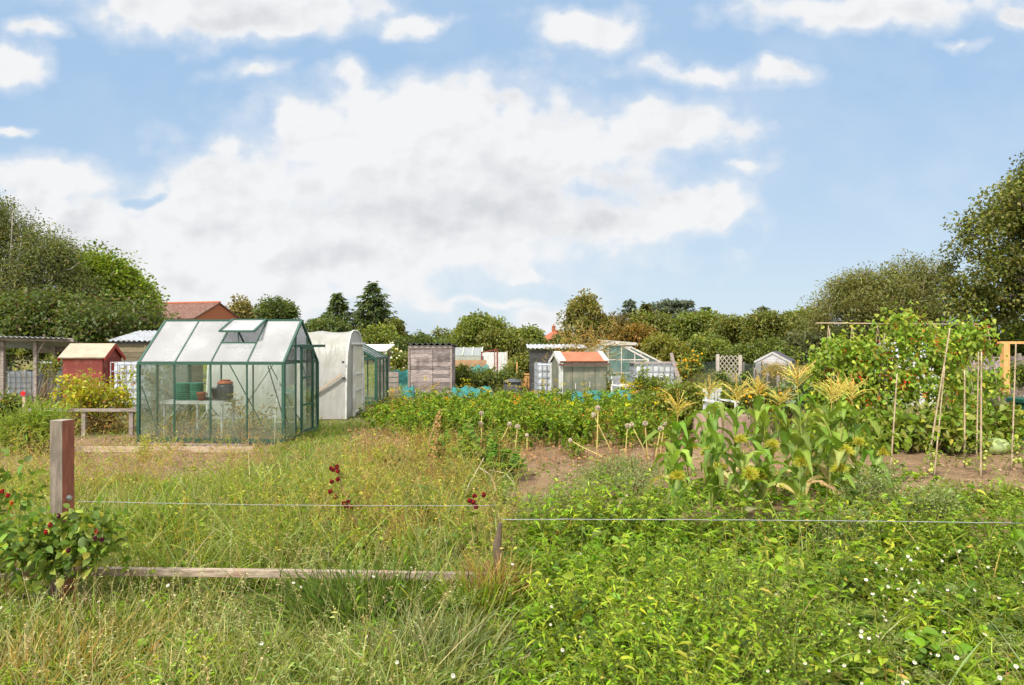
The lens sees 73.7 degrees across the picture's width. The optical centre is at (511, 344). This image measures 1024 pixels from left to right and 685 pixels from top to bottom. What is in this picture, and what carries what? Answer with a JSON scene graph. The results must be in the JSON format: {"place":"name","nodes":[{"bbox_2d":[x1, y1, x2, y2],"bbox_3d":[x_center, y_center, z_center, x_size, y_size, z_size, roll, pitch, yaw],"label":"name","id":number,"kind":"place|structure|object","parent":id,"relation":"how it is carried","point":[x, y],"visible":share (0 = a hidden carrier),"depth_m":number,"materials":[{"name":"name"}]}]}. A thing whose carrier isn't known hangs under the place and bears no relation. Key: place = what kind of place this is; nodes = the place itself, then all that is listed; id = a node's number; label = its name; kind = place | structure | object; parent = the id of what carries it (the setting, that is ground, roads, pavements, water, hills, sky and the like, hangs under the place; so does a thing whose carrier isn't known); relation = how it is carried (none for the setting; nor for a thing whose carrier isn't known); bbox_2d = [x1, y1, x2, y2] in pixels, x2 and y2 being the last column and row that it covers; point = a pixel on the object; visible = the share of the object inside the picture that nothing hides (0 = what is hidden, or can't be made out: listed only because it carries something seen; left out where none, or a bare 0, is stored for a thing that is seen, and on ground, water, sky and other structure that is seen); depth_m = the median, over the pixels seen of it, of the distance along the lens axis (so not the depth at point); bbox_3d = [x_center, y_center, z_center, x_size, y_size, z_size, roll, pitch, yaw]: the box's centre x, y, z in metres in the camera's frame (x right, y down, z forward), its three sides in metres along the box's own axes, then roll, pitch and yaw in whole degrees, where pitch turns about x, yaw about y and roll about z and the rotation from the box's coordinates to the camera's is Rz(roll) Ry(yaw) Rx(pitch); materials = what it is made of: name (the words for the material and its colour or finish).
{"place":"outdoors","nodes":[
{"label":"outdoors","id":0,"kind":"place"},
{"bbox_2d":[158,301,240,321],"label":"brick house","id":1,"kind":"structure","parent":0,"point":[204,310],"depth_m":64.53,"materials":[{"name":"tile"}]},
{"bbox_2d":[0,355,1023,684],"bbox_3d":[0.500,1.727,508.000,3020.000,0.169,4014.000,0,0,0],"label":"ground","id":2,"kind":"structure","parent":0,"point":[910,461],"depth_m":9.57,"materials":[{"name":"soil"}]},
{"bbox_2d":[0,447,48,598],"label":"raspberry bush","id":3,"kind":"object","parent":2,"relation":"on","point":[8,502],"visible":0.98,"depth_m":4.62,"materials":[{"name":"green plant"}]},
{"bbox_2d":[6,369,47,401],"bbox_3d":[-14.540,1.241,20.600,0.978,0.962,0.818,0,0,0],"label":"water tank","id":4,"kind":"object","parent":2,"relation":"on","point":[15,379],"visible":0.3,"depth_m":20.24,"materials":[{"name":"white plastic"}]},
{"bbox_2d":[0,336,78,403],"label":"timber shelter","id":5,"kind":"object","parent":2,"relation":"on","point":[37,345],"visible":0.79,"depth_m":19.05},
{"bbox_2d":[12,348,62,404],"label":"climbing vine","id":6,"kind":"object","parent":5,"relation":"hanging from","point":[54,362],"visible":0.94,"depth_m":18.57,"materials":[{"name":"green plant"}]},
{"bbox_2d":[0,394,86,455],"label":"asparagus fern","id":7,"kind":"object","parent":2,"relation":"on","point":[25,418],"visible":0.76,"depth_m":10.68,"materials":[{"name":"green plant"}]},
{"bbox_2d":[50,419,73,597],"bbox_3d":[-3.034,1.203,4.618,0.119,1.385,0.100,0,0,12],"label":"fence post","id":8,"kind":"object","parent":2,"relation":"on","point":[61,462],"visible":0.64,"depth_m":4.58,"materials":[{"name":"wood"}]},
{"bbox_2d":[0,567,486,580],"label":"fence rail","id":9,"kind":"object","parent":8,"relation":"attached to","point":[211,572],"visible":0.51,"depth_m":4.53,"materials":[{"name":"wood"}]},
{"bbox_2d":[0,190,126,381],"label":"birch tree","id":10,"kind":"object","parent":2,"relation":"on","point":[55,258],"visible":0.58,"depth_m":29.53,"materials":[{"name":"green plant"}]},
{"bbox_2d":[0,497,137,615],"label":"raspberry bush","id":11,"kind":"object","parent":2,"relation":"on","point":[65,546],"visible":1,"depth_m":4.23,"materials":[{"name":"green plant"}]},
{"bbox_2d":[27,408,135,435],"bbox_3d":[-8.114,1.507,13.018,2.200,0.568,0.085,0,0,0],"label":"rail fence","id":12,"kind":"object","parent":2,"relation":"on","point":[131,411],"visible":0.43,"depth_m":13.01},
{"bbox_2d":[40,365,135,432],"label":"currant bush","id":13,"kind":"object","parent":2,"relation":"on","point":[77,394],"visible":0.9,"depth_m":13.48,"materials":[{"name":"yellow plant"}]},
{"bbox_2d":[0,281,180,373],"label":"ivy hedge","id":14,"kind":"object","parent":2,"relation":"on","point":[46,314],"visible":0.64,"depth_m":26.23,"materials":[{"name":"green plant"}]},
{"bbox_2d":[57,343,125,407],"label":"garden shed","id":15,"kind":"structure","parent":2,"relation":"on","point":[97,358],"depth_m":17.24,"materials":[{"name":"wood"}]},
{"bbox_2d":[50,401,135,434],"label":"dry bush","id":16,"kind":"object","parent":2,"relation":"on","point":[112,426],"visible":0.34,"depth_m":13.41,"materials":[{"name":"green plant"}]},
{"bbox_2d":[54,239,169,314],"bbox_3d":[-19.593,-1.579,33.016,5.175,6.821,4.906,0,0,-42],"label":"maple tree","id":17,"kind":"object","parent":2,"relation":"on","point":[122,278],"visible":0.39,"depth_m":32.35,"materials":[{"name":"green plant"}]},
{"bbox_2d":[0,574,240,684],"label":"grass tussock","id":18,"kind":"object","parent":2,"relation":"on","point":[53,649],"depth_m":3.61,"materials":[{"name":"green plant"}]},
{"bbox_2d":[110,361,137,407],"bbox_3d":[-9.127,1.029,17.159,1.314,1.281,1.098,0,0,-2],"label":"water tank","id":19,"kind":"object","parent":2,"relation":"on","point":[118,366],"visible":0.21,"depth_m":16.65,"materials":[{"name":"white plastic"}]},
{"bbox_2d":[33,446,254,452],"bbox_3d":[-5.907,1.678,10.900,3.600,0.090,0.050,0,0,1],"label":"plank edging","id":20,"kind":"object","parent":2,"relation":"on","point":[206,449],"visible":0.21,"depth_m":10.88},
{"bbox_2d":[107,330,202,382],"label":"garden shed","id":21,"kind":"structure","parent":2,"relation":"on","point":[133,346],"depth_m":19.55,"materials":[{"name":"white plastic"}]},
{"bbox_2d":[160,399,235,438],"bbox_3d":[-5.739,1.375,12.506,1.170,0.710,0.510,0,0,4],"label":"staging bench","id":22,"kind":"object","parent":2,"relation":"on","point":[180,402],"visible":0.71,"depth_m":12.28,"materials":[{"name":"white paint"}]},
{"bbox_2d":[149,387,280,438],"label":"dried weeds","id":23,"kind":"object","parent":2,"relation":"on","point":[205,430],"visible":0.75,"depth_m":12.37,"materials":[{"name":"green plant"}]},
{"bbox_2d":[136,319,324,444],"bbox_3d":[-5.147,0.677,12.788,2.700,2.306,1.944,0,0,4],"label":"greenhouse","id":24,"kind":"object","parent":2,"relation":"on","point":[174,351],"visible":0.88,"depth_m":12.27,"materials":[{"name":"green metal"}]},
{"bbox_2d":[300,347,313,432],"bbox_3d":[-3.819,0.830,12.726,0.040,1.560,0.601,0,0,4],"label":"door","id":25,"kind":"structure","parent":24,"relation":"in","point":[306,353],"depth_m":12.70,"materials":[{"name":"green metal"}]},
{"bbox_2d":[0,412,532,589],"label":"tall weeds","id":26,"kind":"object","parent":2,"relation":"on","point":[238,492],"visible":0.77,"depth_m":6.18,"materials":[{"name":"green plant"}]},
{"bbox_2d":[0,472,543,684],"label":"seeding grass","id":27,"kind":"structure","parent":2,"relation":"on","point":[198,625],"depth_m":3.68,"materials":[{"name":"green plant"}]},
{"bbox_2d":[252,294,300,318],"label":"round tree","id":28,"kind":"object","parent":2,"relation":"on","point":[277,307],"visible":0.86,"depth_m":71.22,"materials":[{"name":"green plant"}]},
{"bbox_2d":[0,411,571,567],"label":"dry weeds","id":29,"kind":"object","parent":2,"relation":"on","point":[387,463],"visible":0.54,"depth_m":8.40,"materials":[{"name":"beige plant"}]},
{"bbox_2d":[206,330,365,418],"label":"polytunnel","id":30,"kind":"structure","parent":2,"relation":"on","point":[340,355],"depth_m":15.81,"materials":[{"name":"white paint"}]},
{"bbox_2d":[351,342,365,416],"bbox_3d":[-3.780,0.843,16.850,0.090,1.775,1.200,0,0,0],"label":"door","id":31,"kind":"structure","parent":30,"relation":"in","point":[357,351],"depth_m":16.74,"materials":[{"name":"white paint"}]},
{"bbox_2d":[303,315,362,337],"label":"leafy shrub","id":32,"kind":"object","parent":2,"relation":"on","point":[320,324],"visible":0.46,"depth_m":59.41,"materials":[{"name":"green plant"}]},
{"bbox_2d":[318,292,365,355],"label":"spruce tree","id":33,"kind":"object","parent":2,"relation":"on","point":[338,307],"visible":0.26,"depth_m":74.47,"materials":[{"name":"green plant"}]},
{"bbox_2d":[183,542,530,647],"bbox_3d":[-0.796,1.535,4.436,2.585,0.523,1.466,0,0,-17],"label":"grass tussock","id":34,"kind":"object","parent":2,"relation":"on","point":[337,592],"depth_m":4.23,"materials":[{"name":"green plant"}]},
{"bbox_2d":[363,345,388,405],"bbox_3d":[-5.040,0.730,20.150,2.478,2.032,1.775,0,0,0],"label":"greenhouse","id":35,"kind":"object","parent":2,"relation":"on","point":[381,375],"visible":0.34,"depth_m":20.25,"materials":[{"name":"green metal"}]},
{"bbox_2d":[344,281,409,359],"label":"spruce tree","id":36,"kind":"object","parent":2,"relation":"on","point":[372,308],"visible":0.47,"depth_m":74.31,"materials":[{"name":"green plant"}]},
{"bbox_2d":[357,322,403,361],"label":"leafy shrub","id":37,"kind":"object","parent":2,"relation":"on","point":[384,334],"visible":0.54,"depth_m":65.25,"materials":[{"name":"green plant"}]},
{"bbox_2d":[389,329,447,353],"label":"leafy shrub","id":38,"kind":"object","parent":2,"relation":"on","point":[422,337],"visible":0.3,"depth_m":61.56,"materials":[{"name":"green plant"}]},
{"bbox_2d":[272,586,572,684],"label":"grass tussock","id":39,"kind":"object","parent":2,"relation":"on","point":[455,633],"depth_m":3.75,"materials":[{"name":"green plant"}]},
{"bbox_2d":[407,343,457,397],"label":"garden shed","id":40,"kind":"structure","parent":2,"relation":"on","point":[433,363],"depth_m":21.99,"materials":[{"name":"wood"}]},
{"bbox_2d":[380,554,573,631],"bbox_3d":[-0.242,1.579,4.441,1.690,0.436,1.095,0,0,0],"label":"grass tussock","id":41,"kind":"object","parent":2,"relation":"on","point":[488,592],"depth_m":4.30,"materials":[{"name":"green plant"}]},
{"bbox_2d":[447,309,508,350],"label":"tree","id":42,"kind":"object","parent":2,"relation":"on","point":[468,328],"visible":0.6,"depth_m":49.06,"materials":[{"name":"green plant"}]},
{"bbox_2d":[446,419,512,464],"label":"artichoke plant","id":43,"kind":"object","parent":2,"relation":"on","point":[474,438],"visible":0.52,"depth_m":9.18,"materials":[{"name":"green plant"}]},
{"bbox_2d":[455,362,527,391],"bbox_3d":[-0.961,1.215,23.994,2.955,1.166,1.574,0,0,-16],"label":"berry row","id":44,"kind":"object","parent":2,"relation":"on","point":[495,379],"visible":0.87,"depth_m":23.82,"materials":[{"name":"green plant"}]},
{"bbox_2d":[428,537,556,614],"bbox_3d":[-0.097,1.499,4.489,0.873,0.482,0.724,0,0,-45],"label":"grass tussock","id":45,"kind":"object","parent":2,"relation":"on","point":[492,572],"depth_m":4.46,"materials":[{"name":"green plant"}]},
{"bbox_2d":[474,323,531,369],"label":"leafy shrub","id":46,"kind":"object","parent":2,"relation":"on","point":[501,341],"visible":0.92,"depth_m":45.36,"materials":[{"name":"green plant"}]},
{"bbox_2d":[6,362,999,419],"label":"rough grass","id":47,"kind":"structure","parent":2,"relation":"on","point":[401,386],"depth_m":26.50,"materials":[{"name":"green plant"}]},
{"bbox_2d":[0,422,1023,684],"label":"leafy weeds","id":48,"kind":"object","parent":2,"relation":"on","point":[708,642],"visible":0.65,"depth_m":4.15,"materials":[{"name":"green plant"}]},
{"bbox_2d":[0,415,1023,684],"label":"grass","id":49,"kind":"structure","parent":2,"relation":"on","point":[194,559],"depth_m":4.90,"materials":[{"name":"green plant"}]},
{"bbox_2d":[0,547,1023,684],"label":"white flowers","id":50,"kind":"object","parent":2,"relation":"on","point":[805,663],"visible":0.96,"depth_m":3.73,"materials":[{"name":"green plant"}]},
{"bbox_2d":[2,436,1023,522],"bbox_3d":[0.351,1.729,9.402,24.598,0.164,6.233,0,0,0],"label":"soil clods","id":51,"kind":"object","parent":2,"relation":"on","point":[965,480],"visible":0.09,"depth_m":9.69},
{"bbox_2d":[3,418,1023,517],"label":"seedling weeds","id":52,"kind":"object","parent":2,"relation":"on","point":[560,446],"visible":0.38,"depth_m":10.60,"materials":[{"name":"green plant"}]},
{"bbox_2d":[358,376,692,450],"bbox_3d":[0.319,1.285,14.445,7.951,1.059,7.107,0,0,0],"label":"potato foliage","id":53,"kind":"object","parent":2,"relation":"on","point":[563,414],"visible":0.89,"depth_m":12.58,"materials":[{"name":"plant"}]},
{"bbox_2d":[526,344,587,391],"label":"garden shed","id":54,"kind":"structure","parent":2,"relation":"on","point":[535,355],"depth_m":22.99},
{"bbox_2d":[548,351,610,403],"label":"metal shed","id":55,"kind":"structure","parent":2,"relation":"on","point":[573,370],"depth_m":19.19,"materials":[{"name":"white paint"}]},
{"bbox_2d":[556,288,615,349],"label":"sparse tree","id":56,"kind":"object","parent":2,"relation":"on","point":[589,305],"visible":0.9,"depth_m":41.52,"materials":[{"name":"green plant"}]},
{"bbox_2d":[513,464,669,517],"bbox_3d":[0.759,1.510,6.888,1.646,0.616,0.666,0,0,0],"label":"fat hen weed","id":57,"kind":"object","parent":2,"relation":"on","point":[616,484],"visible":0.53,"depth_m":6.87,"materials":[{"name":"green plant"}]},
{"bbox_2d":[587,339,648,384],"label":"old glasshouse","id":58,"kind":"structure","parent":2,"relation":"on","point":[634,356],"depth_m":23.24,"materials":[{"name":"white glass"}]},
{"bbox_2d":[535,312,626,374],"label":"dry vine","id":59,"kind":"object","parent":58,"relation":"on","point":[585,344],"visible":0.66,"depth_m":21.50,"materials":[{"name":"brown plant"}]},
{"bbox_2d":[576,449,662,493],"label":"fat hen weed","id":60,"kind":"object","parent":2,"relation":"on","point":[615,465],"visible":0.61,"depth_m":8.18,"materials":[{"name":"green plant"}]},
{"bbox_2d":[604,321,660,352],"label":"leafy shrub","id":61,"kind":"object","parent":2,"relation":"on","point":[636,332],"visible":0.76,"depth_m":46.06,"materials":[{"name":"brown plant"}]},
{"bbox_2d":[619,360,674,394],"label":"climbing plant","id":62,"kind":"object","parent":2,"relation":"on","point":[646,383],"visible":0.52,"depth_m":17.73,"materials":[{"name":"green plant"}]},
{"bbox_2d":[628,362,677,395],"bbox_3d":[4.212,1.125,20.482,1.325,1.190,1.018,0,0,2],"label":"water tank","id":63,"kind":"object","parent":2,"relation":"on","point":[656,368],"visible":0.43,"depth_m":20.02,"materials":[{"name":"white plastic"}]},
{"bbox_2d":[627,307,681,339],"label":"leafy shrub","id":64,"kind":"object","parent":2,"relation":"on","point":[658,322],"visible":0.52,"depth_m":59.06,"materials":[{"name":"green plant"}]},
{"bbox_2d":[637,331,697,366],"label":"leafy shrub","id":65,"kind":"object","parent":2,"relation":"on","point":[663,346],"visible":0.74,"depth_m":35.57,"materials":[{"name":"green plant"}]},
{"bbox_2d":[640,389,697,508],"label":"corn plant","id":66,"kind":"object","parent":2,"relation":"on","point":[673,434],"visible":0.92,"depth_m":7.28,"materials":[{"name":"green plant"}]},
{"bbox_2d":[649,298,698,318],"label":"cedar tree","id":67,"kind":"object","parent":2,"relation":"on","point":[674,306],"visible":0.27,"depth_m":74.01,"materials":[{"name":"green plant"}]},
{"bbox_2d":[650,440,703,523],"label":"corn plant","id":68,"kind":"object","parent":2,"relation":"on","point":[677,476],"visible":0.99,"depth_m":6.22,"materials":[{"name":"green plant"}]},
{"bbox_2d":[624,375,748,432],"bbox_3d":[3.510,1.183,13.602,2.572,1.148,1.172,0,0,0],"label":"vegetable row","id":69,"kind":"object","parent":2,"relation":"on","point":[688,387],"visible":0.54,"depth_m":13.43,"materials":[{"name":"green plant"}]},
{"bbox_2d":[675,350,705,389],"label":"yellow daisies","id":70,"kind":"object","parent":2,"relation":"on","point":[689,367],"visible":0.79,"depth_m":22.39,"materials":[{"name":"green plant"}]},
{"bbox_2d":[664,309,726,341],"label":"leafy shrub","id":71,"kind":"object","parent":2,"relation":"on","point":[689,325],"visible":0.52,"depth_m":57.22,"materials":[{"name":"green plant"}]},
{"bbox_2d":[687,332,731,371],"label":"leafy shrub","id":72,"kind":"object","parent":2,"relation":"on","point":[708,348],"visible":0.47,"depth_m":41.35,"materials":[{"name":"green plant"}]},
{"bbox_2d":[700,428,735,520],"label":"corn plant","id":73,"kind":"object","parent":2,"relation":"on","point":[716,444],"visible":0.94,"depth_m":6.56,"materials":[{"name":"green plant"}]},
{"bbox_2d":[693,412,751,446],"bbox_3d":[3.568,1.460,11.600,0.670,0.540,0.670,0,0,-29],"label":"planter box","id":74,"kind":"object","parent":2,"relation":"on","point":[728,425],"visible":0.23,"depth_m":11.37,"materials":[{"name":"wood"}]},
{"bbox_2d":[677,402,769,516],"bbox_3d":[2.165,1.185,6.931,0.467,1.200,1.056,0,0,-36],"label":"corn plant","id":75,"kind":"object","parent":2,"relation":"on","point":[711,422],"visible":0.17,"depth_m":6.98,"materials":[{"name":"green plant"}]},
{"bbox_2d":[698,312,749,349],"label":"leafy shrub","id":76,"kind":"object","parent":2,"relation":"on","point":[727,328],"visible":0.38,"depth_m":52.97,"materials":[{"name":"green plant"}]},
{"bbox_2d":[705,373,763,502],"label":"corn plant","id":77,"kind":"object","parent":2,"relation":"on","point":[740,438],"visible":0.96,"depth_m":7.20,"materials":[{"name":"green plant"}]},
{"bbox_2d":[453,519,1023,684],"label":"meadow grass","id":78,"kind":"structure","parent":2,"relation":"on","point":[986,645],"depth_m":3.88,"materials":[{"name":"green plant"}]},
{"bbox_2d":[709,445,775,526],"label":"corn plant","id":79,"kind":"object","parent":2,"relation":"on","point":[751,472],"visible":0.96,"depth_m":6.32,"materials":[{"name":"green plant"}]},
{"bbox_2d":[719,372,789,484],"bbox_3d":[2.842,1.083,8.305,1.046,1.524,0.423,0,0,0],"label":"corn plant","id":80,"kind":"object","parent":2,"relation":"on","point":[758,402],"visible":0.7,"depth_m":8.27,"materials":[{"name":"green plant"}]},
{"bbox_2d":[732,378,785,433],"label":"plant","id":81,"kind":"object","parent":2,"relation":"on","point":[748,400],"visible":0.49,"depth_m":13.15,"materials":[{"name":"green plant"}]},
{"bbox_2d":[730,449,791,521],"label":"corn plant","id":82,"kind":"object","parent":2,"relation":"on","point":[757,462],"visible":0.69,"depth_m":6.46,"materials":[{"name":"green plant"}]},
{"bbox_2d":[720,334,804,373],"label":"leafy shrub","id":83,"kind":"object","parent":2,"relation":"on","point":[749,353],"visible":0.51,"depth_m":39.43,"materials":[{"name":"green plant"}]},
{"bbox_2d":[736,307,803,346],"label":"leafy shrub","id":84,"kind":"object","parent":2,"relation":"on","point":[761,326],"visible":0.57,"depth_m":50.99,"materials":[{"name":"green plant"}]},
{"bbox_2d":[744,405,813,511],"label":"corn plant","id":85,"kind":"object","parent":2,"relation":"on","point":[770,443],"visible":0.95,"depth_m":7.09,"materials":[{"name":"green plant"}]},
{"bbox_2d":[759,386,798,475],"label":"corn plant","id":86,"kind":"object","parent":2,"relation":"on","point":[784,438],"visible":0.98,"depth_m":8.59,"materials":[{"name":"green plant"}]},
{"bbox_2d":[765,432,812,523],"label":"corn plant","id":87,"kind":"object","parent":2,"relation":"on","point":[799,455],"visible":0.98,"depth_m":6.12,"materials":[{"name":"green plant"}]},
{"bbox_2d":[754,359,838,497],"bbox_3d":[2.937,0.973,7.016,0.540,1.648,1.101,0,0,-24],"label":"corn plant","id":88,"kind":"object","parent":2,"relation":"on","point":[797,413],"visible":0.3,"depth_m":7.03,"materials":[{"name":"green plant"}]},
{"bbox_2d":[783,324,849,365],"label":"leafy shrub","id":89,"kind":"object","parent":2,"relation":"on","point":[796,340],"visible":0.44,"depth_m":43.46,"materials":[{"name":"green plant"}]},
{"bbox_2d":[813,429,856,504],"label":"corn plant","id":90,"kind":"object","parent":2,"relation":"on","point":[836,456],"visible":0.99,"depth_m":6.45,"materials":[{"name":"green plant"}]},
{"bbox_2d":[805,376,868,495],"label":"corn plant","id":91,"kind":"object","parent":2,"relation":"on","point":[831,413],"visible":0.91,"depth_m":7.37,"materials":[{"name":"green plant"}]},
{"bbox_2d":[791,500,886,554],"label":"fat hen weed","id":92,"kind":"object","parent":2,"relation":"on","point":[833,524],"visible":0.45,"depth_m":5.55,"materials":[{"name":"green plant"}]},
{"bbox_2d":[825,372,884,483],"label":"corn plant","id":93,"kind":"object","parent":2,"relation":"on","point":[855,440],"visible":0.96,"depth_m":7.28,"materials":[{"name":"green plant"}]},
{"bbox_2d":[824,452,912,525],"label":"fat hen weed","id":94,"kind":"object","parent":2,"relation":"on","point":[863,484],"visible":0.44,"depth_m":6.27,"materials":[{"name":"green plant"}]},
{"bbox_2d":[848,417,906,492],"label":"corn plant","id":95,"kind":"object","parent":2,"relation":"on","point":[882,451],"visible":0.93,"depth_m":6.98,"materials":[{"name":"green plant"}]},
{"bbox_2d":[791,248,968,342],"bbox_3d":[15.717,-1.176,28.951,7.334,6.030,5.386,0,0,0],"label":"willow tree","id":96,"kind":"object","parent":2,"relation":"on","point":[863,297],"visible":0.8,"depth_m":28.45,"materials":[{"name":"green plant"}]},
{"bbox_2d":[787,300,1021,447],"bbox_3d":[6.717,0.586,11.578,3.844,2.672,1.994,0,0,0],"label":"runner bean row","id":97,"kind":"object","parent":2,"relation":"on","point":[862,364],"visible":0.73,"depth_m":11.33,"materials":[{"name":"green plant"}]},
{"bbox_2d":[788,399,1023,455],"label":"squash plants","id":98,"kind":"object","parent":2,"relation":"on","point":[910,431],"visible":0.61,"depth_m":10.81,"materials":[{"name":"green plant"}]},
{"bbox_2d":[824,311,1023,379],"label":"leafy shrub","id":99,"kind":"object","parent":2,"relation":"on","point":[1016,337],"visible":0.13,"depth_m":29.56,"materials":[{"name":"green plant"}]},
{"bbox_2d":[888,470,977,545],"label":"fat hen weed","id":100,"kind":"object","parent":2,"relation":"on","point":[943,500],"visible":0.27,"depth_m":5.85,"materials":[{"name":"green plant"}]},
{"bbox_2d":[922,478,1023,515],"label":"herb hedge","id":101,"kind":"object","parent":2,"relation":"on","point":[980,503],"visible":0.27,"depth_m":7.05,"materials":[{"name":"green plant"}]},
{"bbox_2d":[928,152,1023,336],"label":"tree","id":102,"kind":"object","parent":2,"relation":"on","point":[978,298],"visible":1,"depth_m":25.74,"materials":[{"name":"green plant"}]},
{"bbox_2d":[0,0,1023,339],"label":"sky","id":103,"kind":"structure","parent":0,"point":[510,159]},
{"bbox_2d":[765,370,819,426],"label":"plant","id":104,"kind":"object","parent":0,"point":[794,388],"visible":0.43,"depth_m":14.07,"materials":[{"name":"green plant"}]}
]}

